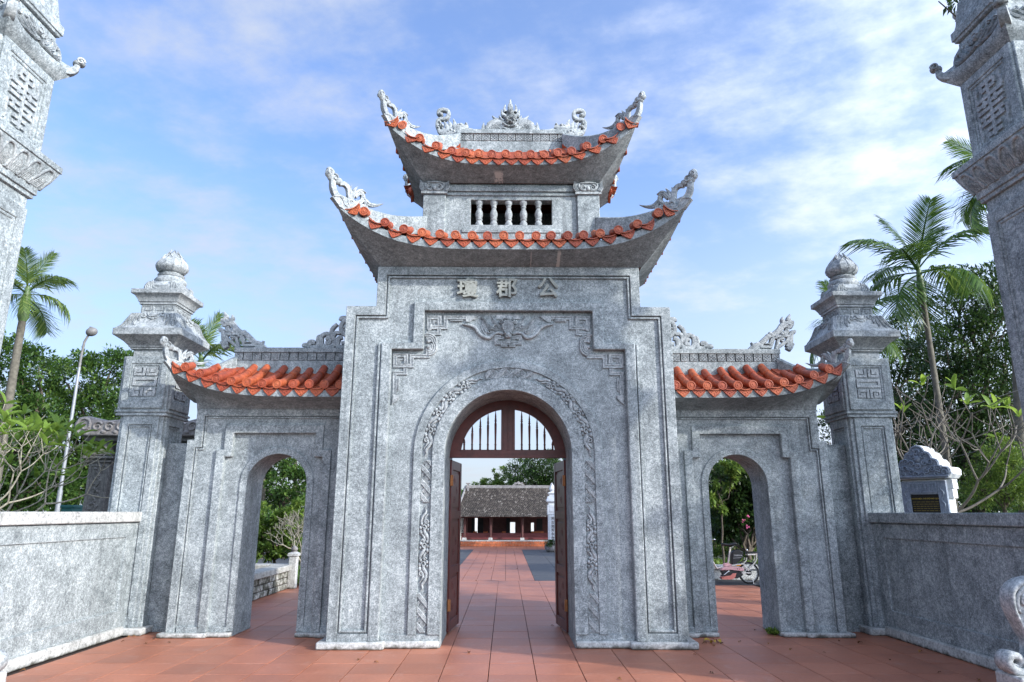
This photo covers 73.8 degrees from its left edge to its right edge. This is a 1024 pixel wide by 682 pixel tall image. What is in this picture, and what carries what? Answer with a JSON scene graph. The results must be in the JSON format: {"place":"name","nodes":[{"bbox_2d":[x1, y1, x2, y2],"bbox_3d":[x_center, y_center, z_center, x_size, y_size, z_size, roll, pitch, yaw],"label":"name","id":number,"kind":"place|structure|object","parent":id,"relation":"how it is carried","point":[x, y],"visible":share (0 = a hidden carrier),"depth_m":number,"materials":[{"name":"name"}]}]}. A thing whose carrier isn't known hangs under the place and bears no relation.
{"place":"outdoors","nodes":[
{"label":"outdoors","id":0,"kind":"place"},
{"bbox_2d":[256,545,554,580],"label":"courtyard paving","id":1,"kind":"structure","parent":0,"point":[540,561],"depth_m":23.32,"materials":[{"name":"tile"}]},
{"bbox_2d":[261,476,265,558],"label":"areca palm","id":2,"kind":"object","parent":1,"relation":"on","point":[263,495],"depth_m":26.21,"materials":[{"name":"plant"}]},
{"bbox_2d":[256,496,304,565],"bbox_3d":[-6.780,5.721,20.089,2.329,2.271,1.717,4,-15,-14],"label":"garden bush","id":3,"kind":"object","parent":1,"relation":"on","point":[271,550],"visible":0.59,"depth_m":19.92,"materials":[{"name":"green plant"}]},
{"bbox_2d":[266,510,303,565],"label":"frangipani tree","id":4,"kind":"object","parent":1,"relation":"on","point":[289,523],"visible":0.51,"depth_m":18.96,"materials":[{"name":"grey plant"}]},
{"bbox_2d":[460,481,549,546],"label":"old hall","id":5,"kind":"structure","parent":1,"relation":"on","point":[515,514],"depth_m":37.18,"materials":[{"name":"grey tile"}]},
{"bbox_2d":[477,518,482,532],"bbox_3d":[-1.783,10.442,38.518,0.320,0.960,0.070,0,-14,0],"label":"door leaf","id":6,"kind":"structure","parent":5,"relation":"in","point":[480,520],"depth_m":38.49,"materials":[{"name":"black wood"}]},
{"bbox_2d":[506,518,509,532],"bbox_3d":[-0.213,10.438,38.533,0.220,0.980,0.070,0,-14,0],"label":"door leaf","id":7,"kind":"structure","parent":5,"relation":"in","point":[507,519],"depth_m":38.51,"materials":[{"name":"black wood"}]},
{"bbox_2d":[537,519,542,529],"bbox_3d":[1.561,10.379,38.642,0.330,0.630,0.021,0,-14,0],"label":"window","id":8,"kind":"structure","parent":5,"relation":"in","point":[539,521],"depth_m":38.62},
{"bbox_2d":[544,539,554,551],"bbox_3d":[1.725,9.065,30.321,0.763,0.572,0.766,0,-14,0],"label":"potted cycad","id":9,"kind":"object","parent":1,"relation":"on","point":[549,545],"visible":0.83,"depth_m":30.11,"materials":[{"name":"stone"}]},
{"bbox_2d":[546,483,554,542],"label":"white pillar","id":10,"kind":"structure","parent":1,"relation":"on","point":[550,514],"depth_m":32.38,"materials":[{"name":"stone"}]},
{"bbox_2d":[713,554,758,579],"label":"planter kerb","id":11,"kind":"structure","parent":1,"relation":"on","point":[717,573],"depth_m":17.66,"materials":[{"name":"stone"}]},
{"bbox_2d":[709,459,747,562],"bbox_3d":[5.958,4.753,18.297,1.572,3.297,1.119,5,-15,-20],"label":"hibiscus","id":12,"kind":"object","parent":11,"relation":"on","point":[731,471],"visible":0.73,"depth_m":18.41,"materials":[{"name":"green plant"}]},
{"bbox_2d":[708,458,756,560],"bbox_3d":[6.587,5.006,19.497,2.501,3.436,2.656,0,-14,0],"label":"bougainvillea","id":13,"kind":"object","parent":11,"relation":"on","point":[738,504],"visible":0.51,"depth_m":18.95,"materials":[{"name":"green plant"}]},
{"bbox_2d":[712,536,757,559],"bbox_3d":[6.887,6.272,20.213,3.092,1.300,1.582,0,-14,0],"label":"hedge","id":14,"kind":"object","parent":11,"relation":"on","point":[717,550],"visible":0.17,"depth_m":19.96,"materials":[{"name":"green plant"}]},
{"bbox_2d":[713,557,757,563],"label":"ground cover plants","id":15,"kind":"object","parent":11,"relation":"in","point":[718,561],"visible":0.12,"depth_m":18.41,"materials":[{"name":"green plant"}]},
{"bbox_2d":[806,280,905,369],"bbox_3d":[9.693,2.165,18.519,2.700,8.340,3.293,-6,-15,22],"label":"areca palm","id":16,"kind":"object","parent":1,"relation":"on","point":[888,350],"visible":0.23,"depth_m":18.57,"materials":[{"name":"green plant"}]},
{"bbox_2d":[816,306,956,481],"bbox_3d":[13.494,3.236,25.213,7.056,9.742,4.377,0,-14,0],"label":"bamboo tree","id":17,"kind":"object","parent":1,"relation":"on","point":[895,321],"visible":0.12,"depth_m":25.10,"materials":[{"name":"green plant"}]},
{"bbox_2d":[6,581,996,681],"bbox_3d":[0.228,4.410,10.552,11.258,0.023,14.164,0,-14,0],"label":"plaza paving","id":18,"kind":"structure","parent":0,"point":[267,646],"depth_m":8.25,"materials":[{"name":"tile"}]},
{"bbox_2d":[0,585,8,681],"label":"scroll stone","id":19,"kind":"object","parent":18,"relation":"on","point":[4,658],"visible":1,"depth_m":6.07,"materials":[{"name":"white stone"}]},
{"bbox_2d":[0,0,85,352],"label":"tall pillar","id":20,"kind":"structure","parent":18,"relation":"on","point":[33,67],"depth_m":7.20,"materials":[{"name":"stone"}]},
{"bbox_2d":[0,512,141,672],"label":"boundary wall","id":21,"kind":"structure","parent":18,"relation":"on","point":[65,577],"depth_m":8.35,"materials":[{"name":"grey stone"}]},
{"bbox_2d":[107,250,209,635],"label":"gate pillar","id":22,"kind":"structure","parent":18,"relation":"on","point":[152,410],"depth_m":10.49,"materials":[{"name":"stone"}]},
{"bbox_2d":[148,312,345,637],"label":"side gate","id":23,"kind":"structure","parent":18,"relation":"on","point":[262,408],"depth_m":10.09,"materials":[{"name":"grey stone"}]},
{"bbox_2d":[252,545,300,600],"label":"pond parapet","id":24,"kind":"structure","parent":18,"relation":"on","point":[271,578],"depth_m":14.90,"materials":[{"name":"stone"}]},
{"bbox_2d":[315,89,698,649],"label":"gate","id":25,"kind":"structure","parent":18,"relation":"on","point":[510,282],"depth_m":9.65,"materials":[{"name":"grey stone"}]},
{"bbox_2d":[446,460,461,632],"bbox_3d":[-0.897,3.079,10.428,0.091,2.440,0.905,-1,-14,4],"label":"door leaf","id":26,"kind":"structure","parent":25,"relation":"in","point":[453,578],"depth_m":10.39,"materials":[{"name":"red wood"}]},
{"bbox_2d":[554,460,568,631],"bbox_3d":[0.764,3.084,10.442,0.091,2.440,0.905,1,-14,-5],"label":"door leaf","id":27,"kind":"structure","parent":25,"relation":"in","point":[560,511],"depth_m":10.41,"materials":[{"name":"red wood"}]},
{"bbox_2d":[670,314,863,637],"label":"side gate","id":28,"kind":"structure","parent":18,"relation":"on","point":[751,410],"depth_m":10.16,"materials":[{"name":"grey stone"}]},
{"bbox_2d":[764,626,779,634],"bbox_3d":[3.748,4.188,9.812,0.215,0.167,0.321,-3,-14,11],"label":"weed tuft","id":29,"kind":"object","parent":18,"relation":"on","point":[770,630],"visible":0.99,"depth_m":9.77,"materials":[{"name":"green plant"}]},
{"bbox_2d":[804,253,903,635],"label":"gate pillar","id":30,"kind":"structure","parent":18,"relation":"on","point":[859,409],"depth_m":10.59,"materials":[{"name":"stone"}]},
{"bbox_2d":[868,513,1023,670],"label":"boundary wall","id":31,"kind":"structure","parent":18,"relation":"on","point":[944,578],"depth_m":8.36,"materials":[{"name":"grey stone"}]},
{"bbox_2d":[929,0,1023,420],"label":"tall pillar","id":32,"kind":"structure","parent":18,"relation":"on","point":[985,72],"depth_m":7.18,"materials":[{"name":"stone"}]},
{"bbox_2d":[994,575,1023,681],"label":"scroll stone","id":33,"kind":"object","parent":18,"relation":"on","point":[1009,664],"visible":1,"depth_m":6.11,"materials":[{"name":"grey stone"}]},
{"bbox_2d":[0,0,1014,512],"label":"sky","id":34,"kind":"structure","parent":0,"point":[209,132],"materials":[{"name":"blue"}]},
{"bbox_2d":[715,580,759,585],"bbox_3d":[7.344,6.040,17.059,5.050,0.012,1.300,0,-14,0],"label":"asphalt strip","id":35,"kind":"object","parent":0,"point":[732,582],"depth_m":17.01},
{"bbox_2d":[712,539,758,583],"bbox_3d":[5.301,5.432,16.852,1.862,1.074,0.574,0,-14,0],"label":"electric bike","id":36,"kind":"object","parent":35,"relation":"on","point":[727,570],"visible":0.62,"depth_m":16.78,"materials":[{"name":"pink metal"}]},
{"bbox_3d":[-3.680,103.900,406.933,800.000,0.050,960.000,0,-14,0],"label":"ground","id":37,"kind":"structure","parent":0,"visible":0},
{"bbox_2d":[0,246,77,486],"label":"areca palm","id":38,"kind":"object","parent":37,"relation":"on","point":[24,300],"visible":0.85,"depth_m":19.68,"materials":[{"name":"green plant"}]},
{"bbox_2d":[0,330,87,511],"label":"mango tree","id":39,"kind":"object","parent":37,"relation":"on","point":[26,394],"visible":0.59,"depth_m":22.70,"materials":[{"name":"green plant"}]},
{"bbox_2d":[0,391,116,511],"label":"frangipani tree","id":40,"kind":"object","parent":37,"relation":"on","point":[34,422],"visible":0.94,"depth_m":11.35,"materials":[{"name":"green plant"}]},
{"bbox_2d":[8,343,133,511],"bbox_3d":[-15.461,3.917,24.426,5.427,7.961,4.104,0,-14,0],"label":"mango tree","id":41,"kind":"object","parent":37,"relation":"on","point":[91,389],"visible":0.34,"depth_m":24.52,"materials":[{"name":"green plant"}]},
{"bbox_2d":[54,327,97,511],"bbox_3d":[-11.436,2.807,17.765,0.349,6.574,0.264,-7,-16,25],"label":"street lamp","id":42,"kind":"object","parent":37,"relation":"on","point":[91,331],"visible":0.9,"depth_m":17.98,"materials":[{"name":"metal"}]},
{"bbox_2d":[187,310,247,410],"bbox_3d":[-8.324,2.608,17.791,2.829,7.094,2.755,0,-14,0],"label":"areca palm","id":43,"kind":"object","parent":37,"relation":"on","point":[213,348],"visible":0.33,"depth_m":18.34,"materials":[{"name":"green plant"}]},
{"bbox_2d":[263,457,305,558],"bbox_3d":[-8.760,6.225,26.606,4.604,4.478,3.004,-8,-16,29],"label":"garden tree","id":44,"kind":"object","parent":37,"relation":"on","point":[295,475],"visible":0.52,"depth_m":26.27,"materials":[{"name":"green plant"}]},
{"bbox_2d":[297,566,299,585],"bbox_3d":[-7.263,6.138,17.763,6.151,0.559,3.866,0,-14,0],"label":"shrubbery","id":45,"kind":"object","parent":37,"relation":"on","point":[298,576],"visible":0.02,"depth_m":16.28,"materials":[{"name":"green plant"}]},
{"bbox_2d":[472,466,511,484],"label":"young tree","id":46,"kind":"object","parent":37,"relation":"on","point":[495,481],"visible":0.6,"depth_m":48.85,"materials":[{"name":"green plant"}]},
{"bbox_2d":[0,488,1017,528],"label":"woods","id":47,"kind":"object","parent":37,"relation":"on","point":[270,511],"visible":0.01,"depth_m":71.11,"materials":[{"name":"green plant"}]},
{"bbox_2d":[499,448,562,484],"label":"round tree","id":48,"kind":"object","parent":37,"relation":"on","point":[539,476],"visible":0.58,"depth_m":46.54,"materials":[{"name":"green plant"}]},
{"bbox_2d":[708,458,756,549],"bbox_3d":[10.117,6.595,29.343,5.930,6.621,5.716,12,-18,-39],"label":"garden tree","id":49,"kind":"object","parent":37,"relation":"on","point":[738,539],"visible":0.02,"depth_m":28.28,"materials":[{"name":"green plant"}]},
{"bbox_2d":[836,194,997,508],"bbox_3d":[9.792,1.085,15.847,3.564,9.127,3.631,0,-14,0],"label":"areca palm","id":50,"kind":"object","parent":37,"relation":"on","point":[920,285],"visible":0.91,"depth_m":16.17,"materials":[{"name":"green plant"}]},
{"bbox_2d":[817,373,1023,512],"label":"frangipani tree","id":51,"kind":"object","parent":37,"relation":"on","point":[968,398],"visible":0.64,"depth_m":12.74,"materials":[{"name":"green plant"}]},
{"bbox_2d":[829,390,1017,443],"bbox_3d":[8.816,1.733,15.111,4.690,1.207,0.013,-6,-15,24],"label":"wire","id":52,"kind":"object","parent":51,"relation":"attached to","point":[959,409],"visible":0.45,"depth_m":14.74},
{"bbox_2d":[898,445,961,512],"bbox_3d":[7.456,3.268,12.111,0.557,2.800,1.008,11,-18,-38],"label":"plaque stone","id":53,"kind":"object","parent":37,"relation":"on","point":[923,469],"visible":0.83,"depth_m":12.12,"materials":[{"name":"grey stone"}]},
{"bbox_2d":[938,0,959,16],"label":"tall tree","id":54,"kind":"object","parent":37,"relation":"on","point":[949,8],"visible":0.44,"depth_m":11.91,"materials":[{"name":"green plant"}]},
{"bbox_2d":[893,260,1017,512],"bbox_3d":[14.876,2.118,22.281,6.814,10.471,4.108,0,-14,0],"label":"bamboo tree","id":55,"kind":"object","parent":37,"relation":"on","point":[985,357],"visible":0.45,"depth_m":22.04,"materials":[{"name":"green plant"}]},
{"bbox_2d":[935,135,1023,512],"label":"areca palm","id":56,"kind":"object","parent":37,"relation":"on","point":[974,209],"visible":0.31,"depth_m":16.64,"materials":[{"name":"green plant"}]},
{"bbox_2d":[958,434,1023,512],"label":"juniper bush","id":57,"kind":"object","parent":37,"relation":"on","point":[995,473],"visible":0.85,"depth_m":14.21,"materials":[{"name":"green plant"}]},
{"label":"pond water","id":58,"kind":"structure","parent":0,"visible":0},
{"bbox_2d":[60,505,82,511],"bbox_3d":[-8.784,4.189,13.510,0.265,1.828,0.560,0,-14,0],"label":"teal bin","id":59,"kind":"object","parent":58,"relation":"on","point":[71,508],"visible":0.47,"depth_m":13.46,"materials":[{"name":"plastic"}]},
{"bbox_2d":[74,416,195,511],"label":"screen wall","id":60,"kind":"structure","parent":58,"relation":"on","point":[108,430],"depth_m":13.12,"materials":[{"name":"grey stone"}]}
]}

